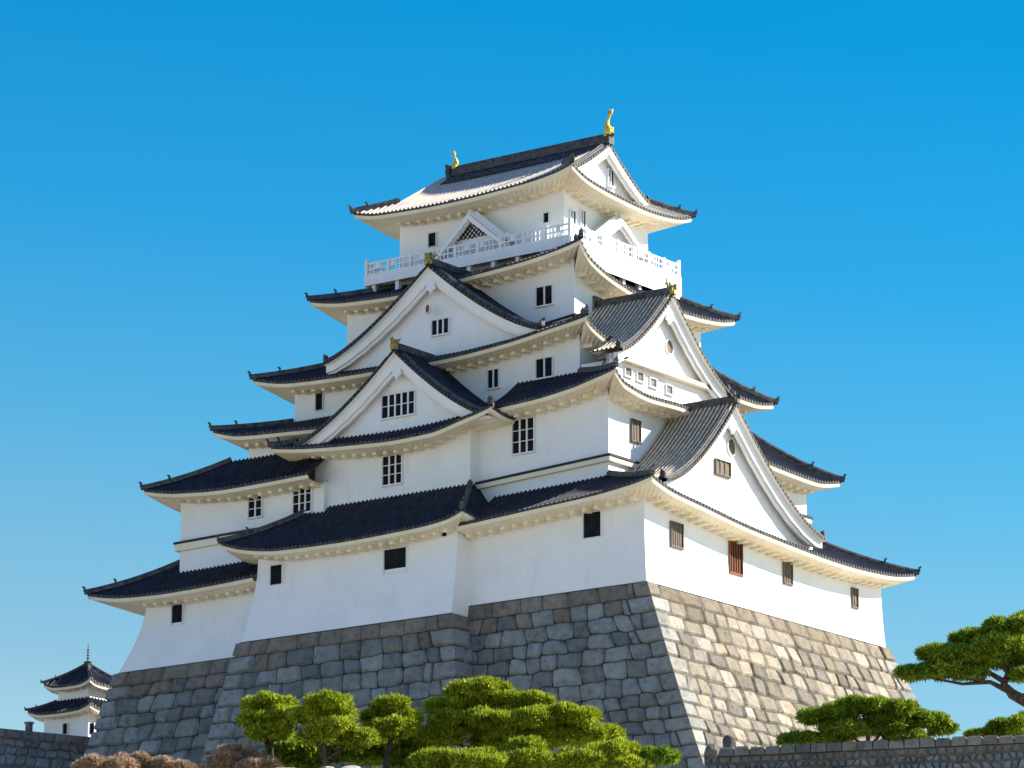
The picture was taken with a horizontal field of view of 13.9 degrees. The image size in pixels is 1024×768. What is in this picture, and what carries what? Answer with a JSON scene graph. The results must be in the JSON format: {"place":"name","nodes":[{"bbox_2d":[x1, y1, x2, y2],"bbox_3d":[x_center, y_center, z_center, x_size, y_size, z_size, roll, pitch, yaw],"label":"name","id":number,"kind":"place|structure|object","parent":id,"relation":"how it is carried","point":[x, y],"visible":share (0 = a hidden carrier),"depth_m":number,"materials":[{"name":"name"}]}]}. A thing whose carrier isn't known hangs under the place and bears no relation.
{"place":"outdoors","nodes":[
{"label":"outdoors","id":0,"kind":"place"},
{"bbox_2d":[0,0,1023,739],"label":"sky","id":1,"kind":"structure","parent":0,"point":[177,177],"materials":[{"name":"blue"}]},
{"bbox_3d":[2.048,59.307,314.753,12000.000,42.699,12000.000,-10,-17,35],"label":"ground","id":2,"kind":"structure","parent":0,"visible":0},
{"bbox_2d":[0,728,89,767],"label":"stone rampart","id":3,"kind":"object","parent":2,"relation":"on","point":[20,749],"visible":0.85,"depth_m":336.54,"materials":[{"name":"stone"}]},
{"bbox_2d":[24,721,33,734],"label":"stone post","id":4,"kind":"object","parent":3,"relation":"on","point":[28,727],"visible":1,"depth_m":334.67,"materials":[{"name":"grey stone"}]},
{"bbox_2d":[24,644,111,736],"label":"turret","id":5,"kind":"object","parent":3,"relation":"on","point":[80,691],"visible":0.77,"depth_m":353.20,"materials":[{"name":"paint"}]},
{"bbox_2d":[62,723,68,734],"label":"window","id":6,"kind":"structure","parent":5,"relation":"in","point":[65,726],"depth_m":352.38,"materials":[{"name":"black paint"}]},
{"bbox_2d":[89,723,95,734],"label":"window","id":7,"kind":"structure","parent":5,"relation":"in","point":[91,725],"depth_m":350.58,"materials":[{"name":"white paint"}]},
{"bbox_2d":[70,750,206,767],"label":"azalea shrub","id":8,"kind":"object","parent":2,"relation":"on","point":[140,759],"visible":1,"depth_m":202.97,"materials":[{"name":"brown plant"}]},
{"bbox_2d":[204,742,284,767],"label":"azalea shrub","id":9,"kind":"object","parent":2,"relation":"on","point":[238,755],"visible":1,"depth_m":204.43,"materials":[{"name":"brown plant"}]},
{"bbox_2d":[234,689,302,756],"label":"pine tree","id":10,"kind":"object","parent":2,"relation":"on","point":[261,717],"visible":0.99,"depth_m":206.66,"materials":[{"name":"green plant"}]},
{"bbox_2d":[284,688,380,765],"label":"pine tree","id":11,"kind":"object","parent":2,"relation":"on","point":[325,717],"visible":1,"depth_m":205.11,"materials":[{"name":"green plant"}]},
{"bbox_2d":[262,735,437,767],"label":"dark shrub","id":12,"kind":"object","parent":2,"relation":"on","point":[294,754],"visible":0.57,"depth_m":210.24,"materials":[{"name":"green plant"}]},
{"bbox_2d":[340,765,360,767],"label":"rock","id":13,"kind":"object","parent":2,"relation":"on","point":[352,766],"visible":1,"depth_m":202.89,"materials":[{"name":"stone"}]},
{"bbox_2d":[357,691,426,767],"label":"pine tree","id":14,"kind":"object","parent":2,"relation":"on","point":[391,717],"visible":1,"depth_m":207.56,"materials":[{"name":"green plant"}]},
{"bbox_2d":[83,581,935,767],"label":"foundation","id":15,"kind":"object","parent":2,"relation":"on","point":[690,677],"visible":0.55,"depth_m":306.22,"materials":[{"name":"stone"}]},
{"bbox_2d":[82,109,921,672],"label":"castle keep","id":16,"kind":"structure","parent":15,"relation":"on","point":[518,387],"depth_m":317.81,"materials":[{"name":"paint"}]},
{"bbox_2d":[171,603,184,625],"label":"window","id":17,"kind":"structure","parent":16,"relation":"in","point":[177,611],"depth_m":325.58,"materials":[{"name":"black paint"}]},
{"bbox_2d":[247,496,262,519],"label":"window","id":18,"kind":"structure","parent":16,"relation":"in","point":[255,506],"depth_m":324.63,"materials":[{"name":"white paint"}]},
{"bbox_2d":[269,564,283,585],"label":"window","id":19,"kind":"structure","parent":16,"relation":"in","point":[276,572],"depth_m":318.27,"materials":[{"name":"black paint"}]},
{"bbox_2d":[292,486,312,513],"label":"window","id":20,"kind":"structure","parent":16,"relation":"in","point":[302,499],"depth_m":321.94,"materials":[{"name":"white paint"}]},
{"bbox_2d":[315,391,323,410],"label":"window","id":21,"kind":"structure","parent":16,"relation":"in","point":[319,398],"depth_m":328.37,"materials":[{"name":"black paint"}]},
{"bbox_2d":[381,454,403,487],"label":"window","id":22,"kind":"structure","parent":16,"relation":"in","point":[392,466],"depth_m":317.88,"materials":[{"name":"white paint"}]},
{"bbox_2d":[383,546,407,574],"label":"window","id":23,"kind":"structure","parent":16,"relation":"in","point":[393,558],"depth_m":311.73,"materials":[{"name":"black paint"}]},
{"bbox_2d":[428,232,436,247],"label":"window","id":24,"kind":"structure","parent":16,"relation":"in","point":[432,237],"depth_m":331.51,"materials":[{"name":"white paint"}]},
{"bbox_2d":[486,368,500,390],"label":"window","id":25,"kind":"structure","parent":16,"relation":"in","point":[493,375],"depth_m":318.43,"materials":[{"name":"white paint"}]},
{"bbox_2d":[510,416,535,455],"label":"window","id":26,"kind":"structure","parent":16,"relation":"in","point":[523,430],"depth_m":312.34,"materials":[{"name":"white paint"}]},
{"bbox_2d":[534,284,553,308],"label":"window","id":27,"kind":"structure","parent":16,"relation":"in","point":[544,295],"depth_m":319.98,"materials":[{"name":"white paint"}]},
{"bbox_2d":[534,356,554,379],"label":"window","id":28,"kind":"structure","parent":16,"relation":"in","point":[544,367],"depth_m":315.72,"materials":[{"name":"white paint"}]},
{"bbox_2d":[543,212,549,223],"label":"window","id":29,"kind":"structure","parent":16,"relation":"in","point":[546,215],"depth_m":325.10,"materials":[{"name":"black paint"}]},
{"bbox_2d":[569,209,576,229],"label":"window","id":30,"kind":"structure","parent":16,"relation":"in","point":[572,213],"depth_m":325.02,"materials":[{"name":"white paint"}]},
{"bbox_2d":[579,209,585,227],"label":"window","id":31,"kind":"structure","parent":16,"relation":"in","point":[582,213],"depth_m":325.98,"materials":[{"name":"white paint"}]},
{"bbox_2d":[583,511,601,538],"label":"window","id":32,"kind":"structure","parent":16,"relation":"in","point":[592,523],"depth_m":303.62,"materials":[{"name":"black paint"}]},
{"bbox_2d":[593,295,602,310],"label":"window","id":33,"kind":"structure","parent":16,"relation":"in","point":[595,298],"depth_m":320.30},
{"bbox_2d":[623,366,632,378],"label":"window","id":34,"kind":"structure","parent":16,"relation":"in","point":[627,370],"depth_m":311.96,"materials":[{"name":"white paint"}]},
{"bbox_2d":[630,418,642,444],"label":"window","id":35,"kind":"structure","parent":16,"relation":"in","point":[635,425],"depth_m":310.59,"materials":[{"name":"beige wood"}]},
{"bbox_2d":[635,371,644,383],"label":"window","id":36,"kind":"structure","parent":16,"relation":"in","point":[639,375],"depth_m":313.18,"materials":[{"name":"white paint"}]},
{"bbox_2d":[648,377,657,389],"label":"window","id":37,"kind":"structure","parent":16,"relation":"in","point":[652,381],"depth_m":314.48,"materials":[{"name":"white paint"}]},
{"bbox_2d":[664,384,673,396],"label":"window","id":38,"kind":"structure","parent":16,"relation":"in","point":[668,388],"depth_m":316.10,"materials":[{"name":"white paint"}]},
{"bbox_2d":[670,521,684,549],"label":"window","id":39,"kind":"structure","parent":16,"relation":"in","point":[676,529],"depth_m":303.95,"materials":[{"name":"beige wood"}]},
{"bbox_2d":[728,540,743,576],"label":"window","id":40,"kind":"structure","parent":16,"relation":"in","point":[735,551],"depth_m":309.91,"materials":[{"name":"brown wood"}]},
{"bbox_2d":[782,562,793,585],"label":"window","id":41,"kind":"structure","parent":16,"relation":"in","point":[787,569],"depth_m":315.41,"materials":[{"name":"beige wood"}]},
{"bbox_2d":[851,587,859,608],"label":"window","id":42,"kind":"structure","parent":16,"relation":"in","point":[854,591],"depth_m":322.81,"materials":[{"name":"beige wood"}]},
{"bbox_2d":[411,675,626,751],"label":"pine tree","id":43,"kind":"object","parent":2,"relation":"on","point":[487,711],"visible":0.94,"depth_m":208.10,"materials":[{"name":"green plant"}]},
{"bbox_2d":[404,734,653,767],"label":"pine shrub","id":44,"kind":"object","parent":2,"relation":"on","point":[531,751],"visible":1,"depth_m":204.12,"materials":[{"name":"green plant"}]},
{"bbox_2d":[639,744,683,767],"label":"round shrub","id":45,"kind":"object","parent":2,"relation":"on","point":[661,755],"visible":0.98,"depth_m":205.09,"materials":[{"name":"green plant"}]},
{"bbox_2d":[705,744,718,759],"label":"rock","id":46,"kind":"object","parent":2,"relation":"on","point":[712,751],"visible":1,"depth_m":216.14,"materials":[{"name":"stone"}]},
{"bbox_2d":[722,735,735,748],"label":"rock","id":47,"kind":"object","parent":2,"relation":"on","point":[728,741],"visible":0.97,"depth_m":219.30,"materials":[{"name":"stone"}]},
{"bbox_2d":[704,735,1023,767],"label":"garden wall","id":48,"kind":"structure","parent":2,"relation":"on","point":[992,751],"depth_m":215.18,"materials":[{"name":"stone"}]},
{"bbox_2d":[774,692,959,745],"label":"pine tree","id":49,"kind":"object","parent":2,"relation":"on","point":[887,719],"visible":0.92,"depth_m":225.23,"materials":[{"name":"green plant"}]},
{"bbox_2d":[890,609,1023,706],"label":"pine tree","id":50,"kind":"object","parent":2,"relation":"on","point":[975,654],"visible":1,"depth_m":216.08,"materials":[{"name":"green plant"}]},
{"bbox_2d":[962,710,1023,737],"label":"pine shrub","id":51,"kind":"object","parent":2,"relation":"on","point":[1012,725],"visible":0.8,"depth_m":223.15,"materials":[{"name":"green plant"}]}
]}

